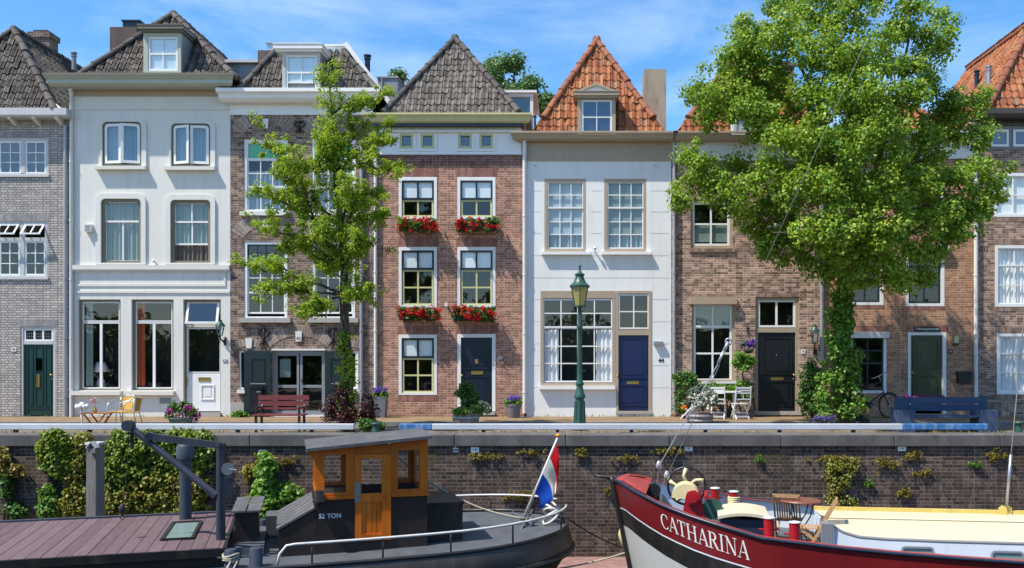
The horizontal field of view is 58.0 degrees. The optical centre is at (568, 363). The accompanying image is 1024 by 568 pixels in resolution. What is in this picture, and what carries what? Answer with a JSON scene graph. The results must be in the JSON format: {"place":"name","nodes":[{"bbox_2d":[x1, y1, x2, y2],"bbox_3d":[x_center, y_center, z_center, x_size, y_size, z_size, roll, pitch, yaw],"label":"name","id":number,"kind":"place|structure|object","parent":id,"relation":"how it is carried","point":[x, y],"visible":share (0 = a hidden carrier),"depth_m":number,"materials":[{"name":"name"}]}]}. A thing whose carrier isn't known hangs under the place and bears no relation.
{"place":"outdoors","nodes":[
{"label":"outdoors","id":0,"kind":"place"},
{"bbox_2d":[85,441,105,515],"bbox_3d":[-9.919,3.211,19.305,0.292,3.138,0.310,0,0,0],"label":"mooring post","id":1,"kind":"object","parent":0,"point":[95,484],"visible":0.6,"depth_m":19.19,"materials":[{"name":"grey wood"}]},
{"bbox_2d":[42,10,242,416],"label":"town house","id":2,"kind":"structure","parent":0,"point":[149,214],"depth_m":27.50,"materials":[{"name":"white paint"}]},
{"bbox_2d":[70,300,121,394],"bbox_3d":[-14.064,-0.492,27.544,1.477,2.852,0.408,0,0,0],"label":"window","id":3,"kind":"structure","parent":2,"relation":"in","point":[85,306],"depth_m":27.60,"materials":[{"name":"white paint"}]},
{"bbox_2d":[94,122,146,169],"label":"window","id":4,"kind":"structure","parent":2,"relation":"in","point":[121,140],"depth_m":27.53,"materials":[{"name":"white paint"}]},
{"bbox_2d":[102,199,140,262],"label":"window","id":5,"kind":"structure","parent":2,"relation":"in","point":[121,218],"depth_m":27.65,"materials":[{"name":"glass"}]},
{"bbox_2d":[124,300,174,394],"bbox_3d":[-12.477,-0.492,27.543,1.460,2.852,0.407,0,0,0],"label":"window","id":6,"kind":"structure","parent":2,"relation":"in","point":[138,305],"depth_m":27.60,"materials":[{"name":"white paint"}]},
{"bbox_2d":[163,124,215,170],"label":"window","id":7,"kind":"structure","parent":2,"relation":"in","point":[190,142],"depth_m":27.53,"materials":[{"name":"white paint"}]},
{"bbox_2d":[171,200,209,262],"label":"window","id":8,"kind":"structure","parent":2,"relation":"in","point":[190,219],"depth_m":27.65,"materials":[{"name":"glass"}]},
{"bbox_2d":[185,300,220,411],"bbox_3d":[-10.949,-0.229,27.660,1.120,3.378,0.120,0,0,0],"label":"door frame","id":9,"kind":"structure","parent":2,"relation":"in","point":[186,301],"depth_m":27.60,"materials":[{"name":"white paint"}]},
{"bbox_2d":[186,328,219,410],"bbox_3d":[-10.958,0.178,27.640,1.036,2.495,0.080,0,0,0],"label":"door","id":10,"kind":"structure","parent":2,"relation":"in","point":[203,388],"depth_m":27.63,"materials":[{"name":"white paint"}]},
{"bbox_2d":[215,42,403,416],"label":"town house","id":11,"kind":"structure","parent":0,"point":[277,348],"depth_m":27.50,"materials":[{"name":"brown brick"}]},
{"bbox_2d":[244,351,270,416],"bbox_3d":[-9.277,0.603,27.349,0.798,1.952,0.278,0,0,0],"label":"door leaf","id":12,"kind":"structure","parent":11,"relation":"in","point":[257,364],"depth_m":27.43,"materials":[{"name":"green paint"}]},
{"bbox_2d":[239,140,290,215],"bbox_3d":[-9.048,-5.551,27.547,1.494,2.275,0.294,0,0,0],"label":"window","id":13,"kind":"structure","parent":11,"relation":"in","point":[251,151],"depth_m":27.59,"materials":[{"name":"white paint"}]},
{"bbox_2d":[239,241,290,322],"bbox_3d":[-9.048,-2.436,27.503,1.528,2.427,0.246,0,0,0],"label":"window","id":14,"kind":"structure","parent":11,"relation":"in","point":[247,319],"depth_m":27.52,"materials":[{"name":"white paint"}]},
{"bbox_2d":[273,351,324,414],"bbox_3d":[-8.063,0.569,27.603,1.596,1.918,0.134,0,0,0],"label":"glass door","id":15,"kind":"structure","parent":11,"relation":"in","point":[285,364],"depth_m":27.60,"materials":[{"name":"grey glass"}]},
{"bbox_2d":[310,140,355,215],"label":"window","id":16,"kind":"structure","parent":11,"relation":"in","point":[353,142],"depth_m":27.57,"materials":[{"name":"white paint"}]},
{"bbox_2d":[307,241,358,322],"bbox_3d":[-7.028,-2.436,27.503,1.528,2.427,0.246,0,0,0],"label":"window","id":17,"kind":"structure","parent":11,"relation":"in","point":[330,319],"depth_m":27.52,"materials":[{"name":"white paint"}]},
{"bbox_2d":[325,351,342,416],"bbox_3d":[-6.968,0.603,27.444,0.594,1.952,0.088,0,0,0],"label":"door leaf","id":18,"kind":"structure","parent":11,"relation":"in","point":[330,356],"depth_m":27.43,"materials":[{"name":"green paint"}]},
{"bbox_2d":[361,34,538,416],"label":"town house","id":19,"kind":"structure","parent":0,"point":[455,110],"depth_m":27.50,"materials":[{"name":"brown brick"}]},
{"bbox_2d":[396,215,438,233],"bbox_3d":[-4.473,-4.100,27.275,1.317,0.544,0.592,0,0,0],"label":"flower box","id":20,"kind":"object","parent":19,"relation":"attached to","point":[431,225],"visible":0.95,"depth_m":27.15,"materials":[{"name":"green paint"}]},
{"bbox_2d":[399,177,436,218],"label":"window","id":21,"kind":"structure","parent":19,"relation":"in","point":[411,189],"depth_m":27.51,"materials":[{"name":"white paint"}]},
{"bbox_2d":[399,247,436,306],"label":"window","id":22,"kind":"structure","parent":19,"relation":"in","point":[411,259],"depth_m":27.52,"materials":[{"name":"white paint"}]},
{"bbox_2d":[399,335,436,394],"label":"window","id":23,"kind":"structure","parent":19,"relation":"in","point":[411,347],"depth_m":27.52,"materials":[{"name":"white paint"}]},
{"bbox_2d":[395,304,441,321],"bbox_3d":[-4.435,-1.492,27.271,1.418,0.529,0.600,0,0,0],"label":"flower box","id":24,"kind":"object","parent":19,"relation":"attached to","point":[415,314],"visible":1,"depth_m":27.16,"materials":[{"name":"green paint"}]},
{"bbox_2d":[450,304,496,321],"bbox_3d":[-2.813,-1.486,27.265,1.394,0.550,0.601,0,0,0],"label":"flower box","id":25,"kind":"object","parent":19,"relation":"attached to","point":[476,314],"visible":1,"depth_m":27.17,"materials":[{"name":"green paint"}]},
{"bbox_2d":[453,216,499,233],"bbox_3d":[-2.726,-4.105,27.303,1.441,0.530,0.588,0,0,0],"label":"flower box","id":26,"kind":"object","parent":19,"relation":"attached to","point":[490,224],"visible":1,"depth_m":27.16,"materials":[{"name":"green paint"}]},
{"bbox_2d":[457,177,495,218],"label":"window","id":27,"kind":"structure","parent":19,"relation":"in","point":[469,189],"depth_m":27.52,"materials":[{"name":"white paint"}]},
{"bbox_2d":[457,247,495,306],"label":"window","id":28,"kind":"structure","parent":19,"relation":"in","point":[469,259],"depth_m":27.52,"materials":[{"name":"white paint"}]},
{"bbox_2d":[457,334,495,413],"bbox_3d":[-2.758,0.314,27.543,1.137,2.394,0.110,0,0,0],"label":"door frame","id":29,"kind":"structure","parent":19,"relation":"in","point":[459,336],"depth_m":27.49,"materials":[{"name":"white paint"}]},
{"bbox_2d":[461,338,491,407],"bbox_3d":[-2.759,0.306,27.543,0.935,2.173,0.135,0,0,0],"label":"door","id":30,"kind":"structure","parent":19,"relation":"in","point":[480,374],"depth_m":27.55,"materials":[{"name":"blue paint"}]},
{"bbox_2d":[0,432,1023,556],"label":"quay wall","id":31,"kind":"structure","parent":0,"point":[724,462],"depth_m":20.50,"materials":[{"name":"brick"}]},
{"bbox_2d":[0,446,26,519],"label":"dry weed","id":32,"kind":"object","parent":31,"relation":"attached to","point":[15,470],"visible":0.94,"depth_m":20.32,"materials":[{"name":"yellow plant"}]},
{"bbox_2d":[0,470,28,519],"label":"wall shrub","id":33,"kind":"object","parent":31,"relation":"attached to","point":[15,509],"visible":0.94,"depth_m":20.29,"materials":[{"name":"green plant"}]},
{"bbox_2d":[34,483,61,518],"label":"wall shrub","id":34,"kind":"object","parent":31,"relation":"attached to","point":[46,505],"visible":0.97,"depth_m":20.27,"materials":[{"name":"green plant"}]},
{"bbox_2d":[33,427,73,497],"bbox_3d":[-11.351,2.529,20.330,0.923,2.273,0.544,0,0,0],"label":"hanging ivy","id":35,"kind":"object","parent":31,"relation":"attached to","point":[52,447],"visible":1,"depth_m":20.24,"materials":[{"name":"green plant"}]},
{"bbox_2d":[55,431,94,516],"bbox_3d":[-10.894,2.573,20.349,0.899,2.184,0.506,0,0,0],"label":"hanging ivy","id":36,"kind":"object","parent":31,"relation":"attached to","point":[73,504],"visible":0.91,"depth_m":20.26,"materials":[{"name":"green plant"}]},
{"bbox_2d":[105,463,213,515],"bbox_3d":[-9.085,2.916,20.340,2.484,1.524,0.555,0,0,0],"label":"dry ivy","id":37,"kind":"object","parent":31,"relation":"attached to","point":[134,503],"visible":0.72,"depth_m":20.25,"materials":[{"name":"green plant"}]},
{"bbox_2d":[105,426,215,514],"bbox_3d":[-9.136,2.517,20.333,2.764,2.299,0.573,0,0,0],"label":"hanging ivy","id":38,"kind":"object","parent":31,"relation":"attached to","point":[142,454],"visible":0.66,"depth_m":20.24,"materials":[{"name":"green plant"}]},
{"bbox_2d":[238,452,278,494],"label":"dry weed","id":39,"kind":"object","parent":31,"relation":"attached to","point":[248,471],"visible":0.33,"depth_m":20.34,"materials":[{"name":"yellow plant"}]},
{"bbox_2d":[244,450,304,518],"bbox_3d":[-6.339,2.766,19.784,1.450,1.828,1.041,0,0,0],"label":"ivy","id":40,"kind":"object","parent":31,"relation":"attached to","point":[274,493],"visible":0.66,"depth_m":19.62,"materials":[{"name":"green plant"}]},
{"bbox_2d":[821,456,860,506],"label":"dry creeper","id":41,"kind":"object","parent":31,"relation":"attached to","point":[835,482],"visible":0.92,"depth_m":20.36,"materials":[{"name":"green plant"}]},
{"bbox_2d":[0,415,1023,421],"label":"pavement","id":42,"kind":"structure","parent":0,"point":[445,419],"depth_m":26.07,"materials":[{"name":"grey stone"}]},
{"bbox_2d":[0,25,82,416],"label":"town house","id":43,"kind":"structure","parent":42,"relation":"on","point":[35,113],"depth_m":27.50,"materials":[{"name":"grey brick"}]},
{"bbox_2d":[0,138,48,176],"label":"window","id":44,"kind":"structure","parent":43,"relation":"in","point":[2,140],"depth_m":27.54,"materials":[{"name":"white paint"}]},
{"bbox_2d":[0,222,48,278],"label":"window","id":45,"kind":"structure","parent":43,"relation":"in","point":[2,276],"depth_m":27.54,"materials":[{"name":"white paint"}]},
{"bbox_2d":[21,327,54,416],"bbox_3d":[-15.846,0.255,27.565,1.036,2.716,0.090,0,0,0],"label":"door frame","id":46,"kind":"structure","parent":43,"relation":"in","point":[23,329],"depth_m":27.52,"materials":[{"name":"grey paint"}]},
{"bbox_2d":[24,344,52,415],"bbox_3d":[-15.846,0.509,27.553,0.900,2.173,0.135,0,0,0],"label":"door","id":47,"kind":"structure","parent":43,"relation":"in","point":[38,358],"depth_m":27.57,"materials":[{"name":"green paint"}]},
{"bbox_2d":[373,397,387,417],"bbox_3d":[-5.527,1.274,27.050,0.380,0.612,0.380,0,0,0],"label":"tall planter","id":48,"kind":"object","parent":42,"relation":"on","point":[382,402],"visible":0.79,"depth_m":26.88,"materials":[{"name":"stone"}]},
{"bbox_2d":[387,49,530,89],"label":"distant tree","id":49,"kind":"object","parent":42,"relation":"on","point":[497,67],"visible":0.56,"depth_m":45.63,"materials":[{"name":"green plant"}]},
{"bbox_2d":[504,71,554,127],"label":"distant tree","id":50,"kind":"object","parent":42,"relation":"on","point":[530,82],"visible":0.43,"depth_m":43.66,"materials":[{"name":"green plant"}]},
{"bbox_2d":[671,369,700,417],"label":"round shrub","id":51,"kind":"object","parent":42,"relation":"on","point":[687,378],"visible":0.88,"depth_m":26.65,"materials":[{"name":"green plant"}]},
{"bbox_2d":[686,412,713,422],"bbox_3d":[3.535,1.459,24.900,0.758,0.243,0.758,0,0,0],"label":"barrel planter","id":52,"kind":"object","parent":42,"relation":"on","point":[701,417],"visible":0.95,"depth_m":24.61,"materials":[{"name":"grey metal"}]},
{"bbox_2d":[680,384,718,411],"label":"flower bush","id":53,"kind":"object","parent":52,"relation":"in","point":[711,398],"visible":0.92,"depth_m":24.76,"materials":[{"name":"grey plant"}]},
{"bbox_2d":[701,378,752,416],"bbox_3d":[4.615,1.003,27.140,1.652,1.183,0.517,0,0,0],"label":"garden table","id":54,"kind":"object","parent":42,"relation":"on","point":[730,387],"visible":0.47,"depth_m":27.07,"materials":[{"name":"white paint"}]},
{"bbox_2d":[730,386,751,419],"bbox_3d":[4.895,1.115,26.238,0.455,0.955,0.550,0,0,-8],"label":"slatted chair","id":55,"kind":"object","parent":42,"relation":"on","point":[743,393],"visible":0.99,"depth_m":26.04,"materials":[{"name":"white paint"}]},
{"bbox_2d":[730,351,756,409],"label":"wall shrub","id":56,"kind":"object","parent":42,"relation":"on","point":[742,361],"visible":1,"depth_m":26.98,"materials":[{"name":"green plant"}]},
{"bbox_2d":[795,357,829,418],"bbox_3d":[7.077,0.731,26.436,1.133,1.828,0.802,0,0,38],"label":"climbing shrub","id":57,"kind":"object","parent":42,"relation":"on","point":[807,387],"visible":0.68,"depth_m":26.51,"materials":[{"name":"green plant"}]},
{"bbox_2d":[854,372,896,417],"bbox_3d":[8.804,0.905,26.708,1.710,1.362,0.361,0,0,-5],"label":"bicycle","id":58,"kind":"object","parent":42,"relation":"on","point":[869,404],"visible":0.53,"depth_m":26.73,"materials":[{"name":"metal"}]},
{"bbox_2d":[0,425,1023,432],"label":"street","id":59,"kind":"structure","parent":0,"point":[1005,428],"depth_m":23.02,"materials":[{"name":"grey stone"}]},
{"bbox_2d":[106,395,135,423],"bbox_3d":[-11.674,1.252,24.089,0.548,0.842,0.588,0,0,15],"label":"bistro chair","id":60,"kind":"object","parent":59,"relation":"on","point":[129,407],"visible":0.77,"depth_m":24.28,"materials":[{"name":"yellow fabric"}]},
{"bbox_2d":[115,396,142,423],"bbox_3d":[-11.188,1.252,23.506,0.588,0.842,0.548,0,0,-8],"label":"bistro chair","id":61,"kind":"object","parent":59,"relation":"on","point":[138,401],"visible":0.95,"depth_m":23.39,"materials":[{"name":"metal"}]},
{"bbox_2d":[167,417,194,423],"bbox_3d":[-10.059,1.531,24.000,0.747,0.277,0.747,0,0,0],"label":"flower pot","id":62,"kind":"object","parent":59,"relation":"on","point":[179,421],"visible":0.57,"depth_m":23.71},
{"bbox_2d":[164,399,200,423],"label":"petunia plant","id":63,"kind":"object","parent":62,"relation":"in","point":[185,409],"visible":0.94,"depth_m":23.82,"materials":[{"name":"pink plant"}]},
{"bbox_2d":[251,395,308,431],"bbox_3d":[-6.942,1.205,22.199,1.230,0.876,0.577,0,0,0],"label":"park bench","id":64,"kind":"object","parent":59,"relation":"on","point":[303,404],"visible":0.93,"depth_m":22.40,"materials":[{"name":"wood"}]},
{"bbox_2d":[228,57,415,431],"bbox_3d":[-5.995,-2.993,22.433,4.457,9.326,2.789,0,0,0],"label":"young tree","id":65,"kind":"object","parent":59,"relation":"on","point":[331,149],"visible":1,"depth_m":22.37,"materials":[{"name":"green plant"}]},
{"bbox_2d":[318,381,380,431],"bbox_3d":[-5.367,1.050,22.523,1.522,1.273,1.125,0,0,0],"label":"barberry bush","id":66,"kind":"object","parent":59,"relation":"on","point":[365,412],"visible":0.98,"depth_m":22.33,"materials":[{"name":"purple plant"}]},
{"bbox_2d":[357,418,386,431],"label":"ground plant","id":67,"kind":"object","parent":59,"relation":"on","point":[364,424],"visible":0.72,"depth_m":21.62,"materials":[{"name":"green plant"}]},
{"bbox_2d":[452,412,479,423],"bbox_3d":[-2.614,1.456,23.400,0.699,0.428,0.699,0,0,0],"label":"barrel planter","id":68,"kind":"object","parent":59,"relation":"on","point":[470,418],"visible":0.47,"depth_m":23.11,"materials":[{"name":"grey metal"}]},
{"bbox_2d":[454,379,480,413],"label":"topiary bush","id":69,"kind":"object","parent":68,"relation":"on","point":[469,396],"visible":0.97,"depth_m":23.29,"materials":[{"name":"green plant"}]},
{"bbox_2d":[451,403,484,416],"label":"flower clump","id":70,"kind":"object","parent":68,"relation":"on","point":[474,409],"visible":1,"depth_m":23.10,"materials":[{"name":"green plant"}]},
{"bbox_2d":[0,422,1023,424],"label":"kerb","id":71,"kind":"structure","parent":59,"relation":"on","point":[999,423],"depth_m":24.92,"materials":[{"name":"stone"}]},
{"bbox_2d":[570,264,589,430],"bbox_3d":[0.255,-0.389,21.751,0.483,3.920,0.478,0,0,0],"label":"street lamp","id":72,"kind":"object","parent":59,"relation":"on","point":[579,286],"visible":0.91,"depth_m":21.66,"materials":[{"name":"green metal"}]},
{"bbox_2d":[665,0,1020,423],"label":"linden tree","id":73,"kind":"object","parent":59,"relation":"on","point":[840,242],"visible":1,"depth_m":22.59,"materials":[{"name":"green plant"}]},
{"bbox_2d":[813,277,871,423],"bbox_3d":[6.978,-0.335,23.587,1.510,4.019,0.836,0,0,0],"label":"climbing ivy","id":74,"kind":"object","parent":73,"relation":"attached to","point":[841,312],"visible":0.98,"depth_m":23.54,"materials":[{"name":"green plant"}]},
{"bbox_2d":[890,396,997,432],"bbox_3d":[9.137,1.234,22.510,2.416,0.872,0.660,0,0,0],"label":"plank bench","id":75,"kind":"object","parent":59,"relation":"on","point":[904,410],"visible":0.95,"depth_m":22.74,"materials":[{"name":"blue wood"}]},
{"bbox_2d":[0,0,1023,130],"label":"sky","id":76,"kind":"structure","parent":0,"point":[674,36],"materials":[{"name":"blue"}]},
{"bbox_2d":[557,557,627,567],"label":"path","id":77,"kind":"structure","parent":0,"point":[617,562],"depth_m":19.93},
{"bbox_2d":[510,35,677,416],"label":"town house","id":78,"kind":"structure","parent":0,"point":[597,139],"depth_m":27.50,"materials":[{"name":"beige paint"}]},
{"bbox_2d":[541,179,590,254],"bbox_3d":[-0.085,-4.380,27.517,1.460,2.275,0.315,0,0,0],"label":"window","id":79,"kind":"structure","parent":78,"relation":"in","point":[564,199],"depth_m":27.60,"materials":[{"name":"beige paint"}]},
{"bbox_2d":[539,291,614,388],"bbox_3d":[0.246,-0.704,27.492,2.258,2.937,0.324,0,0,0],"label":"window","id":80,"kind":"structure","parent":78,"relation":"in","point":[605,339],"depth_m":27.52,"materials":[{"name":"beige paint"}]},
{"bbox_2d":[601,179,650,254],"bbox_3d":[1.706,-4.380,27.517,1.477,2.275,0.313,0,0,0],"label":"window","id":81,"kind":"structure","parent":78,"relation":"in","point":[624,199],"depth_m":27.60,"materials":[{"name":"beige paint"}]},
{"bbox_2d":[616,335,647,409],"bbox_3d":[1.896,0.272,27.523,0.960,2.241,0.135,0,0,0],"label":"door","id":82,"kind":"structure","parent":78,"relation":"in","point":[632,375],"depth_m":27.53,"materials":[{"name":"blue paint"}]},
{"bbox_2d":[616,291,650,410],"bbox_3d":[1.935,-0.356,27.555,1.052,3.633,0.150,0,0,0],"label":"door frame","id":83,"kind":"structure","parent":78,"relation":"in","point":[618,293],"depth_m":27.48,"materials":[{"name":"beige paint"}]},
{"bbox_2d":[671,62,823,416],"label":"town house","id":84,"kind":"structure","parent":0,"point":[716,267],"depth_m":27.50,"materials":[{"name":"brown brick"}]},
{"bbox_2d":[691,200,731,247],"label":"window","id":85,"kind":"structure","parent":84,"relation":"in","point":[710,232],"depth_m":27.59,"materials":[{"name":"beige paint"}]},
{"bbox_2d":[692,304,736,383],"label":"window","id":86,"kind":"structure","parent":84,"relation":"in","point":[711,316],"depth_m":27.59,"materials":[{"name":"beige paint"}]},
{"bbox_2d":[758,332,794,410],"bbox_3d":[6.213,0.238,27.572,1.120,2.343,0.135,0,0,0],"label":"door","id":87,"kind":"structure","parent":84,"relation":"in","point":[776,374],"depth_m":27.58,"materials":[{"name":"black paint"}]},
{"bbox_2d":[755,297,798,410],"bbox_3d":[6.221,-0.246,27.595,1.307,3.480,0.090,0,0,0],"label":"door frame","id":88,"kind":"structure","parent":84,"relation":"in","point":[795,300],"depth_m":27.55,"materials":[{"name":"beige paint"}]},
{"bbox_2d":[823,104,977,416],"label":"town house","id":89,"kind":"structure","parent":0,"point":[919,343],"depth_m":27.50,"materials":[{"name":"brown brick"}]},
{"bbox_2d":[852,252,883,304],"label":"window","id":90,"kind":"structure","parent":89,"relation":"in","point":[880,301],"depth_m":27.49,"materials":[{"name":"white paint"}]},
{"bbox_2d":[851,338,885,392],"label":"window","id":91,"kind":"structure","parent":89,"relation":"in","point":[883,340],"depth_m":27.51,"materials":[{"name":"white paint"}]},
{"bbox_2d":[906,257,943,305],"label":"window","id":92,"kind":"structure","parent":89,"relation":"in","point":[940,284],"depth_m":27.49,"materials":[{"name":"white paint"}]},
{"bbox_2d":[911,336,940,396],"bbox_3d":[10.677,0.280,27.532,0.918,2.224,0.135,0,0,0],"label":"door","id":93,"kind":"structure","parent":89,"relation":"in","point":[925,369],"depth_m":27.54,"materials":[{"name":"green paint"}]},
{"bbox_2d":[908,332,945,413],"bbox_3d":[10.686,0.280,27.550,1.137,2.427,0.120,0,0,0],"label":"door frame","id":94,"kind":"structure","parent":89,"relation":"in","point":[943,334],"depth_m":27.49,"materials":[{"name":"white paint"}]},
{"bbox_2d":[952,22,1023,416],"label":"town house","id":95,"kind":"structure","parent":0,"point":[999,65],"depth_m":27.50,"materials":[{"name":"brick"}]},
{"bbox_2d":[990,129,1008,146],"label":"frieze window","id":96,"kind":"structure","parent":95,"relation":"in","point":[1004,141],"depth_m":27.48,"materials":[{"name":"white paint"}]},
{"bbox_2d":[994,173,1023,216],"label":"window","id":97,"kind":"structure","parent":95,"relation":"in","point":[1014,207],"depth_m":27.59,"materials":[{"name":"white paint"}]},
{"bbox_2d":[995,245,1023,306],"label":"window","id":98,"kind":"structure","parent":95,"relation":"in","point":[1009,259],"depth_m":27.60,"materials":[{"name":"white paint"}]},
{"bbox_2d":[997,333,1023,393],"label":"window","id":99,"kind":"structure","parent":95,"relation":"in","point":[1008,344],"depth_m":27.61,"materials":[{"name":"white paint"}]},
{"bbox_2d":[1013,129,1023,146],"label":"frieze window","id":100,"kind":"structure","parent":95,"relation":"in","point":[1018,134],"depth_m":27.45,"materials":[{"name":"white paint"}]},
{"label":"verge","id":101,"kind":"structure","parent":0,"visible":0},
{"bbox_2d":[0,424,354,432],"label":"quay rail","id":102,"kind":"object","parent":101,"relation":"on","point":[89,428],"visible":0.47,"depth_m":21.08,"materials":[{"name":"paint"}]},
{"bbox_2d":[1,430,1004,432],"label":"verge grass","id":103,"kind":"structure","parent":101,"relation":"on","point":[654,431],"depth_m":21.43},
{"bbox_2d":[399,424,987,432],"bbox_3d":[2.853,1.509,21.150,13.486,0.263,0.180,0,0,0],"label":"quay rail","id":104,"kind":"object","parent":101,"relation":"on","point":[927,428],"visible":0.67,"depth_m":21.08,"materials":[{"name":"grey paint"}]},
{"label":"canal water","id":105,"kind":"structure","parent":0,"visible":0},
{"bbox_2d":[0,420,575,567],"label":"barge","id":106,"kind":"object","parent":105,"relation":"on","point":[351,520],"visible":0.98,"depth_m":15.42,"materials":[{"name":"black paint"}]},
{"bbox_2d":[355,453,390,540],"bbox_3d":[-3.290,2.243,15.467,0.600,1.444,0.100,0,0,-17],"label":"door","id":107,"kind":"structure","parent":106,"relation":"in","point":[381,502],"depth_m":15.49,"materials":[{"name":"orange wood"}]},
{"bbox_2d":[398,456,525,518],"bbox_3d":[-2.063,2.297,17.338,2.530,1.279,0.040,0,0,-1],"label":"mooring rope","id":108,"kind":"object","parent":106,"relation":"attached to","point":[435,485],"visible":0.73,"depth_m":17.33,"materials":[{"name":"beige fabric"}]},
{"bbox_2d":[523,434,560,516],"bbox_3d":[-0.526,2.148,17.417,0.742,1.648,0.224,0,0,0],"label":"flag","id":109,"kind":"object","parent":106,"relation":"attached to","point":[545,488],"visible":1,"depth_m":17.43,"materials":[{"name":"multicoloured fabric"}]},
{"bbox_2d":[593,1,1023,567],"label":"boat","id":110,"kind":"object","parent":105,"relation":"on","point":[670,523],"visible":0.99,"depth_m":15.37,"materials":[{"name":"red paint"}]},
{"bbox_2d":[772,494,801,539],"bbox_3d":[4.046,2.855,17.018,0.478,0.969,0.681,0,0,20],"label":"wooden chair","id":111,"kind":"object","parent":110,"relation":"on","point":[779,518],"visible":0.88,"depth_m":16.87,"materials":[{"name":"brown wood"}]},
{"bbox_2d":[780,497,821,540],"bbox_3d":[4.215,2.901,16.778,0.750,0.854,0.750,0,0,0],"label":"deck table","id":112,"kind":"object","parent":110,"relation":"on","point":[807,500],"visible":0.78,"depth_m":16.61,"materials":[{"name":"wood"}]},
{"bbox_2d":[800,497,837,542],"bbox_3d":[4.412,2.855,16.298,0.681,0.969,0.478,0,0,16],"label":"wooden chair","id":113,"kind":"object","parent":110,"relation":"on","point":[813,537],"visible":0.65,"depth_m":16.20,"materials":[{"name":"brown wood"}]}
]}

